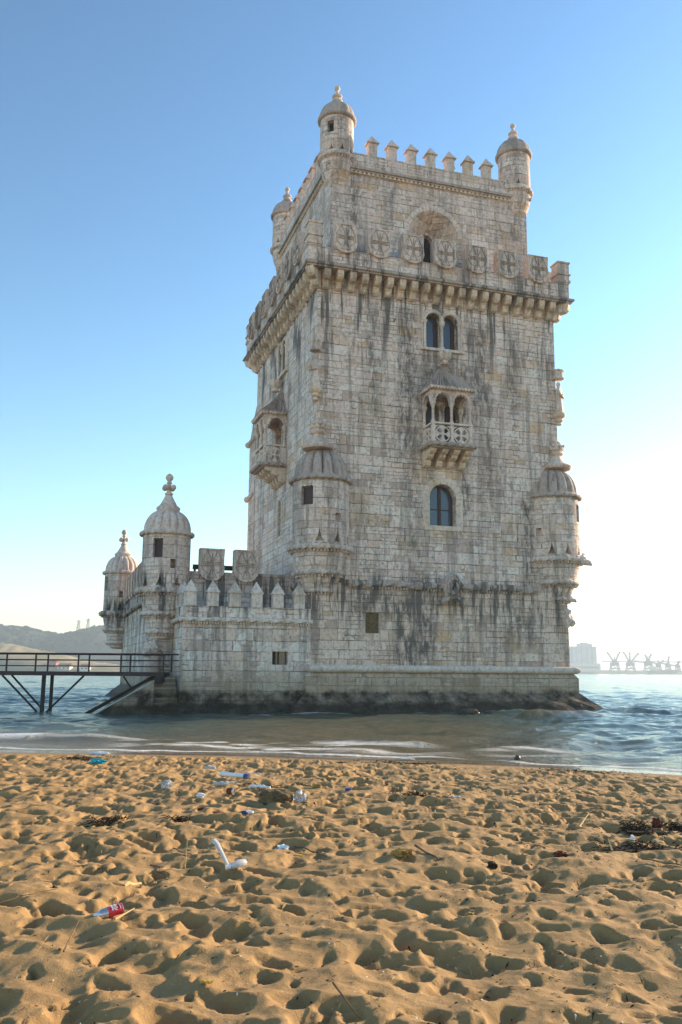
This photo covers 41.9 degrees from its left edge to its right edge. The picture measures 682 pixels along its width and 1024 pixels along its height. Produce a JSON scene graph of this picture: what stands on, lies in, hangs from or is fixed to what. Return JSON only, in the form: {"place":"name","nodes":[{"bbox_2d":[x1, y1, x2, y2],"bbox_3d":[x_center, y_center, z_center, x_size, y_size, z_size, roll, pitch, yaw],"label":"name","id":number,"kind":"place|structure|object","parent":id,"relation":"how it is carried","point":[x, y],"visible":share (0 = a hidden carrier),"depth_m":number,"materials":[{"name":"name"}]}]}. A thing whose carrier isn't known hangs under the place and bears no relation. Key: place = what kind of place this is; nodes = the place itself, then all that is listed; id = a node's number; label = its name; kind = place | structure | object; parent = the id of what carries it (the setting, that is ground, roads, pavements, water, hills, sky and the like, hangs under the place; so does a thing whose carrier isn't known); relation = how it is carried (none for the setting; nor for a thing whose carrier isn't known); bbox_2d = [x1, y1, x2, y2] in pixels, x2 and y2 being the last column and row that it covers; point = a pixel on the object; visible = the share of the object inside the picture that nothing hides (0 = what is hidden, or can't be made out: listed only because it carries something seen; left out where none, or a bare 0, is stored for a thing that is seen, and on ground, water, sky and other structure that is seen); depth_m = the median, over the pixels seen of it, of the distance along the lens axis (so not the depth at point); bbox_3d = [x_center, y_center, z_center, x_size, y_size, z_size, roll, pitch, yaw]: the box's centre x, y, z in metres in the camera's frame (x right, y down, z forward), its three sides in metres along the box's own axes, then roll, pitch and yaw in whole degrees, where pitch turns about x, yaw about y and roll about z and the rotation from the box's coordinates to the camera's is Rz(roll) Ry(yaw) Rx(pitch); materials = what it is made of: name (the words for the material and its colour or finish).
{"place":"outdoors","nodes":[
{"label":"outdoors","id":0,"kind":"place"},
{"bbox_2d":[0,642,119,670],"bbox_3d":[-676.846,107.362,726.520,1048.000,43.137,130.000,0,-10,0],"label":"hill","id":1,"kind":"structure","parent":0,"point":[8,647],"depth_m":687.59,"materials":[{"name":"grey"}]},
{"bbox_2d":[49,660,58,667],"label":"shore building","id":2,"kind":"structure","parent":1,"relation":"on","point":[51,662],"depth_m":674.17,"materials":[{"name":"white"}]},
{"bbox_2d":[58,663,72,669],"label":"shore building","id":3,"kind":"structure","parent":1,"relation":"on","point":[65,668],"depth_m":670.70,"materials":[{"name":"beige"}]},
{"bbox_2d":[80,664,90,670],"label":"shore building","id":4,"kind":"structure","parent":1,"relation":"on","point":[83,668],"depth_m":668.62,"materials":[{"name":"beige"}]},
{"bbox_2d":[0,626,121,664],"bbox_3d":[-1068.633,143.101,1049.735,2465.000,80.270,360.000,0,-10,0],"label":"hills","id":5,"kind":"structure","parent":0,"point":[85,647],"depth_m":929.33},
{"bbox_2d":[0,624,118,650],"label":"wood","id":6,"kind":"object","parent":5,"relation":"on","point":[46,644],"visible":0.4,"depth_m":955.67,"materials":[{"name":"green plant"}]},
{"bbox_2d":[312,784,320,787],"bbox_3d":[-0.338,3.840,12.459,0.113,0.070,0.069,-1,-10,10],"label":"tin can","id":7,"kind":"object","parent":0,"point":[316,785],"visible":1,"depth_m":12.43,"materials":[{"name":"metal"}]},
{"bbox_2d":[0,750,681,1023],"bbox_3d":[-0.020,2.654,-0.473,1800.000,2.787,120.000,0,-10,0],"label":"sand","id":8,"kind":"structure","parent":0,"point":[148,970],"depth_m":6.16,"materials":[{"name":"beige sand"}]},
{"bbox_2d":[0,889,54,902],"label":"twig","id":9,"kind":"object","parent":8,"relation":"on","point":[23,895],"visible":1,"depth_m":5.70,"materials":[{"name":"brown wood"}]},
{"bbox_2d":[63,920,78,951],"bbox_3d":[-1.493,2.346,4.938,0.009,0.045,0.453,2,-10,-6],"label":"twig","id":10,"kind":"object","parent":8,"relation":"on","point":[70,936],"visible":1,"depth_m":4.90,"materials":[{"name":"brown wood"}]},
{"bbox_2d":[57,756,108,760],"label":"seaweed","id":11,"kind":"object","parent":8,"relation":"on","point":[75,758],"visible":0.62,"depth_m":17.29,"materials":[{"name":"brown plant"}]},
{"bbox_2d":[0,652,178,711],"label":"footbridge","id":12,"kind":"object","parent":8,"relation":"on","point":[160,677],"visible":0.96,"depth_m":38.20,"materials":[{"name":"paint"}]},
{"bbox_2d":[88,758,106,764],"bbox_3d":[-4.408,4.517,16.118,0.351,0.112,0.173,0,-10,0],"label":"plastic bag","id":13,"kind":"object","parent":8,"relation":"on","point":[96,761],"visible":1,"depth_m":16.08,"materials":[{"name":"teal plastic"}]},
{"bbox_2d":[89,751,110,754],"bbox_3d":[-5.262,5.271,19.420,0.499,0.096,0.209,0,-10,0],"label":"plastic bag","id":14,"kind":"object","parent":8,"relation":"on","point":[99,753],"visible":0.84,"depth_m":19.37,"materials":[{"name":"white plastic"}]},
{"bbox_2d":[77,815,133,827],"bbox_3d":[-2.449,3.211,9.213,0.652,0.152,0.503,-5,-11,26],"label":"seaweed","id":15,"kind":"object","parent":8,"relation":"on","point":[112,818],"visible":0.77,"depth_m":9.19,"materials":[{"name":"brown plant"}]},
{"bbox_2d":[93,903,123,918],"bbox_3d":[-1.418,2.432,5.411,0.186,0.066,0.064,0,-7,-39],"label":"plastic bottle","id":16,"kind":"object","parent":8,"relation":"on","point":[111,911],"visible":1,"depth_m":5.40,"materials":[{"name":"plastic"}]},
{"bbox_2d":[114,908,134,919],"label":"twig","id":17,"kind":"object","parent":8,"relation":"on","point":[118,917],"visible":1,"depth_m":5.39,"materials":[{"name":"beige wood"}]},
{"bbox_2d":[122,881,141,886],"bbox_3d":[-1.481,2.638,6.320,0.033,0.055,0.204,-4,-11,24],"label":"bark chip","id":18,"kind":"object","parent":8,"relation":"on","point":[127,883],"visible":1,"depth_m":6.29,"materials":[{"name":"beige wood"}]},
{"bbox_2d":[85,676,178,714],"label":"stone steps","id":19,"kind":"structure","parent":8,"relation":"on","point":[150,696],"depth_m":37.27,"materials":[{"name":"stone"}]},
{"bbox_2d":[150,864,167,879],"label":"twig","id":20,"kind":"object","parent":8,"relation":"on","point":[160,868],"visible":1,"depth_m":6.85,"materials":[{"name":"brown wood"}]},
{"bbox_2d":[161,779,171,788],"bbox_3d":[-2.326,3.648,11.887,0.142,0.150,0.141,7,-12,-34],"label":"plastic bag","id":21,"kind":"object","parent":8,"relation":"on","point":[166,784],"visible":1,"depth_m":11.86,"materials":[{"name":"white plastic"}]},
{"bbox_2d":[159,815,192,821],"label":"seaweed","id":22,"kind":"object","parent":8,"relation":"on","point":[182,819],"visible":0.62,"depth_m":9.36,"materials":[{"name":"brown plant"}]},
{"bbox_2d":[172,848,199,860],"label":"twig","id":23,"kind":"object","parent":8,"relation":"on","point":[185,852],"visible":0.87,"depth_m":7.53,"materials":[{"name":"brown wood"}]},
{"bbox_2d":[98,474,295,700],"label":"bastion","id":24,"kind":"object","parent":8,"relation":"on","point":[137,614],"visible":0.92,"depth_m":42.69,"materials":[{"name":"stone"}]},
{"bbox_2d":[193,564,231,570],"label":"terrace handrail","id":25,"kind":"object","parent":24,"relation":"on","point":[227,568],"visible":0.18,"depth_m":44.45,"materials":[{"name":"grey metal"}]},
{"bbox_2d":[196,793,205,796],"bbox_3d":[-1.790,3.619,11.359,0.132,0.068,0.077,3,-10,-13],"label":"plastic cup","id":26,"kind":"object","parent":8,"relation":"on","point":[200,795],"visible":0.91,"depth_m":11.34,"materials":[{"name":"white plastic"}]},
{"bbox_2d":[200,979,213,983],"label":"leaf","id":27,"kind":"object","parent":8,"relation":"on","point":[208,981],"visible":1,"depth_m":4.22,"materials":[{"name":"yellow plant"}]},
{"bbox_2d":[203,766,216,768],"bbox_3d":[-2.237,4.358,15.169,0.247,0.066,0.125,0,-10,0],"label":"food tray","id":28,"kind":"object","parent":8,"relation":"on","point":[210,767],"visible":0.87,"depth_m":15.13,"materials":[{"name":"white plastic"}]},
{"bbox_2d":[214,781,233,784],"bbox_3d":[-1.620,3.756,12.331,0.286,0.061,0.072,2,-10,-8],"label":"plastic bottle","id":29,"kind":"object","parent":8,"relation":"on","point":[222,783],"visible":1,"depth_m":12.31,"materials":[{"name":"white"}]},
{"bbox_2d":[211,839,246,869],"bbox_3d":[-0.872,2.651,6.903,0.285,0.208,0.153,0,-10,0],"label":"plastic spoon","id":30,"kind":"object","parent":8,"relation":"on","point":[238,863],"visible":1,"depth_m":6.88,"materials":[{"name":"white plastic"}]},
{"bbox_2d":[226,788,235,794],"bbox_3d":[-1.437,3.636,11.596,0.096,0.082,0.082,-5,-12,29],"label":"tin can","id":31,"kind":"object","parent":8,"relation":"on","point":[232,791],"visible":1,"depth_m":11.57,"materials":[{"name":"metal"}]},
{"bbox_2d":[219,772,249,777],"bbox_3d":[-1.656,4.082,13.819,0.590,0.066,0.066,-7,-12,34],"label":"plastic tube","id":32,"kind":"object","parent":8,"relation":"on","point":[229,774],"visible":1,"depth_m":13.79,"materials":[{"name":"white plastic"}]},
{"bbox_2d":[170,580,312,713],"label":"entrance wall","id":33,"kind":"structure","parent":8,"relation":"on","point":[234,657],"depth_m":39.30,"materials":[{"name":"stone"}]},
{"bbox_2d":[272,652,278,664],"bbox_3d":[-2.968,6.560,39.958,0.360,0.578,0.079,4,-11,-17],"label":"window frame","id":34,"kind":"structure","parent":33,"relation":"in","point":[273,653],"depth_m":39.92,"materials":[{"name":"metal"}]},
{"bbox_2d":[275,652,285,664],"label":"window pane","id":35,"kind":"structure","parent":33,"relation":"in","point":[282,655],"depth_m":40.08,"materials":[{"name":"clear glass"}]},
{"bbox_2d":[241,810,253,813],"bbox_3d":[-1.004,3.221,9.550,0.143,0.043,0.087,0,-10,0],"label":"wrapper","id":36,"kind":"object","parent":8,"relation":"on","point":[247,812],"visible":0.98,"depth_m":9.53,"materials":[{"name":"white plastic"}]},
{"bbox_2d":[250,784,270,787],"bbox_3d":[-1.120,3.814,12.369,0.326,0.061,0.072,-5,-11,28],"label":"plastic bottle","id":37,"kind":"object","parent":8,"relation":"on","point":[259,786],"visible":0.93,"depth_m":12.36,"materials":[{"name":"plastic"}]},
{"bbox_2d":[224,780,323,788],"bbox_3d":[-0.994,3.932,12.749,1.484,0.174,0.503,2,-10,-7],"label":"seaweed","id":38,"kind":"object","parent":8,"relation":"on","point":[286,787],"visible":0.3,"depth_m":12.75,"materials":[{"name":"brown plant"}]},
{"bbox_2d":[258,788,292,804],"bbox_3d":[-0.803,3.527,10.894,0.435,0.267,0.328,-2,-10,12],"label":"rock","id":39,"kind":"object","parent":8,"relation":"on","point":[267,796],"visible":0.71,"depth_m":10.79,"materials":[{"name":"stone"}]},
{"bbox_2d":[276,844,288,849],"bbox_3d":[-0.522,2.994,7.932,0.128,0.068,0.100,0,-10,0],"label":"wrapper","id":40,"kind":"object","parent":8,"relation":"on","point":[283,846],"visible":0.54,"depth_m":7.91,"materials":[{"name":"white plastic"}]},
{"bbox_2d":[293,789,306,803],"bbox_3d":[-0.507,3.536,10.978,0.168,0.222,0.168,0,-10,0],"label":"plastic bag","id":41,"kind":"object","parent":8,"relation":"on","point":[299,797],"visible":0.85,"depth_m":10.93,"materials":[{"name":"white plastic"}]},
{"bbox_2d":[294,845,326,856],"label":"twig","id":42,"kind":"object","parent":8,"relation":"on","point":[308,850],"visible":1,"depth_m":7.83,"materials":[{"name":"brown wood"}]},
{"bbox_2d":[6,754,672,1023],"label":"straw bits","id":43,"kind":"object","parent":8,"relation":"on","point":[283,906],"visible":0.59,"depth_m":6.78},
{"bbox_2d":[1,754,681,1023],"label":"seaweed crumbs","id":44,"kind":"object","parent":8,"relation":"on","point":[418,888],"visible":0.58,"depth_m":6.05,"materials":[{"name":"brown plant"}]},
{"bbox_2d":[1,756,681,1023],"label":"shell fragments","id":45,"kind":"object","parent":8,"relation":"on","point":[327,902],"visible":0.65,"depth_m":5.64,"materials":[{"name":"white"}]},
{"bbox_2d":[6,754,680,1023],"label":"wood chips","id":46,"kind":"object","parent":8,"relation":"on","point":[89,961],"visible":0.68,"depth_m":6.05,"materials":[{"name":"brown wood"}]},
{"bbox_2d":[332,982,360,1018],"bbox_3d":[0.023,2.180,3.979,0.010,0.088,0.236,6,-12,-30],"label":"twig","id":47,"kind":"object","parent":8,"relation":"on","point":[341,994],"visible":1,"depth_m":3.99,"materials":[{"name":"wood"}]},
{"bbox_2d":[288,758,465,763],"bbox_3d":[0.881,4.974,17.722,3.978,0.125,0.410,0,-10,0],"label":"seaweed","id":48,"kind":"object","parent":8,"relation":"on","point":[388,762],"visible":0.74,"depth_m":17.67,"materials":[{"name":"brown plant"}]},
{"bbox_2d":[390,847,411,857],"bbox_3d":[0.497,2.828,7.383,0.193,0.082,0.113,0,-10,0],"label":"rock","id":49,"kind":"object","parent":8,"relation":"on","point":[400,852],"visible":1,"depth_m":7.35,"materials":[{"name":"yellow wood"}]},
{"bbox_2d":[383,789,453,801],"bbox_3d":[0.966,3.651,11.339,0.839,0.194,0.529,4,-11,-18],"label":"seaweed","id":50,"kind":"object","parent":8,"relation":"on","point":[416,794],"visible":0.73,"depth_m":11.32,"materials":[{"name":"brown plant"}]},
{"bbox_2d":[242,86,603,714],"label":"stone tower","id":51,"kind":"structure","parent":8,"relation":"on","point":[413,498],"depth_m":44.29,"materials":[{"name":"stone"}]},
{"bbox_2d":[276,336,287,379],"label":"twin window","id":52,"kind":"structure","parent":51,"relation":"in","point":[284,347],"depth_m":49.47,"materials":[{"name":"beige stone"}]},
{"bbox_2d":[423,238,429,262],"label":"slit window","id":53,"kind":"structure","parent":51,"relation":"in","point":[426,243],"depth_m":48.42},
{"bbox_2d":[430,488,450,525],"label":"window pane","id":54,"kind":"structure","parent":51,"relation":"in","point":[445,497],"depth_m":44.15,"materials":[{"name":"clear glass"}]},
{"bbox_2d":[430,486,452,525],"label":"window frame","id":55,"kind":"structure","parent":51,"relation":"in","point":[439,487],"depth_m":44.14,"materials":[{"name":"grey paint"}]},
{"bbox_2d":[420,309,464,354],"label":"twin window","id":56,"kind":"structure","parent":51,"relation":"in","point":[429,323],"depth_m":45.47,"materials":[{"name":"beige stone"}]},
{"bbox_2d":[414,844,439,860],"bbox_3d":[0.718,2.848,7.441,0.018,0.055,0.480,4,-11,-19],"label":"driftwood","id":57,"kind":"object","parent":8,"relation":"on","point":[418,847],"visible":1,"depth_m":7.46,"materials":[{"name":"brown wood"}]},
{"bbox_2d":[487,861,497,868],"bbox_3d":[1.209,2.825,7.117,0.073,0.080,0.080,5,-11,-22],"label":"clod","id":58,"kind":"object","parent":8,"relation":"on","point":[492,865],"visible":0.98,"depth_m":7.10,"materials":[{"name":"brown soil"}]},
{"bbox_2d":[553,850,568,856],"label":"leaf","id":59,"kind":"object","parent":8,"relation":"on","point":[560,853],"visible":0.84,"depth_m":7.38,"materials":[{"name":"brown plant"}]},
{"bbox_2d":[523,768,642,774],"bbox_3d":[4.418,4.730,16.243,2.207,0.129,0.514,0,-10,0],"label":"seaweed","id":60,"kind":"object","parent":8,"relation":"on","point":[546,769],"visible":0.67,"depth_m":16.24,"materials":[{"name":"brown plant"}]},
{"bbox_2d":[545,835,681,852],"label":"seaweed","id":61,"kind":"object","parent":8,"relation":"on","point":[627,848],"visible":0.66,"depth_m":8.00,"materials":[{"name":"brown plant"}]},
{"bbox_2d":[593,820,678,836],"bbox_3d":[2.952,3.194,8.900,0.796,0.199,0.582,-5,-11,26],"label":"seaweed","id":62,"kind":"object","parent":8,"relation":"on","point":[640,828],"visible":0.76,"depth_m":8.80,"materials":[{"name":"brown plant"}]},
{"bbox_2d":[651,817,662,827],"bbox_3d":[3.213,3.188,9.057,0.116,0.162,0.096,0,-10,0],"label":"rag","id":63,"kind":"object","parent":62,"relation":"on","point":[656,823],"visible":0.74,"depth_m":9.04,"materials":[{"name":"red fabric"}]},
{"bbox_2d":[642,858,681,865],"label":"twig","id":64,"kind":"object","parent":8,"relation":"on","point":[661,861],"visible":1,"depth_m":7.23,"materials":[{"name":"brown wood"}]},
{"bbox_2d":[661,821,681,831],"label":"seaweed","id":65,"kind":"object","parent":8,"relation":"on","point":[674,825],"visible":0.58,"depth_m":9.11,"materials":[{"name":"brown plant"}]},
{"bbox_2d":[0,671,681,771],"bbox_3d":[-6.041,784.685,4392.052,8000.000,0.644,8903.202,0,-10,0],"label":"water","id":66,"kind":"structure","parent":0,"point":[635,723],"depth_m":28.05,"materials":[{"name":"blue liquid"}]},
{"bbox_2d":[459,709,478,714],"bbox_3d":[5.688,8.994,39.492,0.888,0.530,0.744,0,-10,0],"label":"wet rock","id":67,"kind":"object","parent":66,"relation":"in","point":[469,712],"visible":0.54,"depth_m":39.22,"materials":[{"name":"grey stone"}]},
{"bbox_2d":[647,666,677,673],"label":"cargo ship","id":68,"kind":"object","parent":66,"relation":"on","point":[652,670],"visible":1,"depth_m":1452.99,"materials":[{"name":"paint"}]},
{"bbox_2d":[0,0,681,670],"label":"sky","id":69,"kind":"structure","parent":0,"point":[149,149],"materials":[{"name":"blue"}]},
{"bbox_2d":[399,758,414,759],"bbox_3d":[1.419,5.308,19.119,0.364,0.048,0.164,0,-10,0],"label":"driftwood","id":70,"kind":"object","parent":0,"point":[406,758],"visible":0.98,"depth_m":19.08,"materials":[{"name":"white wood"}]},
{"bbox_2d":[464,912,475,915],"bbox_3d":[0.813,2.535,5.603,0.084,0.033,0.048,0,-10,0],"label":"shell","id":71,"kind":"object","parent":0,"point":[470,913],"visible":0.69,"depth_m":5.60,"materials":[{"name":"beige"}]},
{"bbox_2d":[578,670,681,674],"bbox_3d":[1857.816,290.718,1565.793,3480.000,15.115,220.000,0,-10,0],"label":"quay bank","id":72,"kind":"structure","parent":0,"point":[614,672],"depth_m":1498.91,"materials":[{"name":"grey concrete"}]},
{"bbox_2d":[569,642,600,670],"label":"grain silo","id":73,"kind":"object","parent":72,"relation":"on","point":[583,656],"visible":0.48,"depth_m":1497.54,"materials":[{"name":"concrete"}]},
{"bbox_2d":[606,652,620,671],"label":"quay crane","id":74,"kind":"object","parent":72,"relation":"on","point":[614,662],"visible":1,"depth_m":1481.95,"materials":[{"name":"paint"}]},
{"bbox_2d":[623,652,638,671],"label":"quay crane","id":75,"kind":"object","parent":72,"relation":"on","point":[629,663],"visible":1,"depth_m":1483.89,"materials":[{"name":"paint"}]},
{"bbox_2d":[634,654,652,671],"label":"quay crane","id":76,"kind":"object","parent":72,"relation":"on","point":[647,662],"visible":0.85,"depth_m":1483.62,"materials":[{"name":"paint"}]},
{"bbox_2d":[651,660,663,669],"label":"quay crane","id":77,"kind":"object","parent":72,"relation":"on","point":[658,664],"visible":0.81,"depth_m":1483.12,"materials":[{"name":"paint"}]},
{"bbox_2d":[659,656,671,669],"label":"quay crane","id":78,"kind":"object","parent":72,"relation":"on","point":[667,664],"visible":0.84,"depth_m":1483.19,"materials":[{"name":"paint"}]},
{"bbox_2d":[671,661,680,671],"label":"quay crane","id":79,"kind":"object","parent":72,"relation":"on","point":[677,665],"visible":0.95,"depth_m":1481.23,"materials":[{"name":"paint"}]}
]}

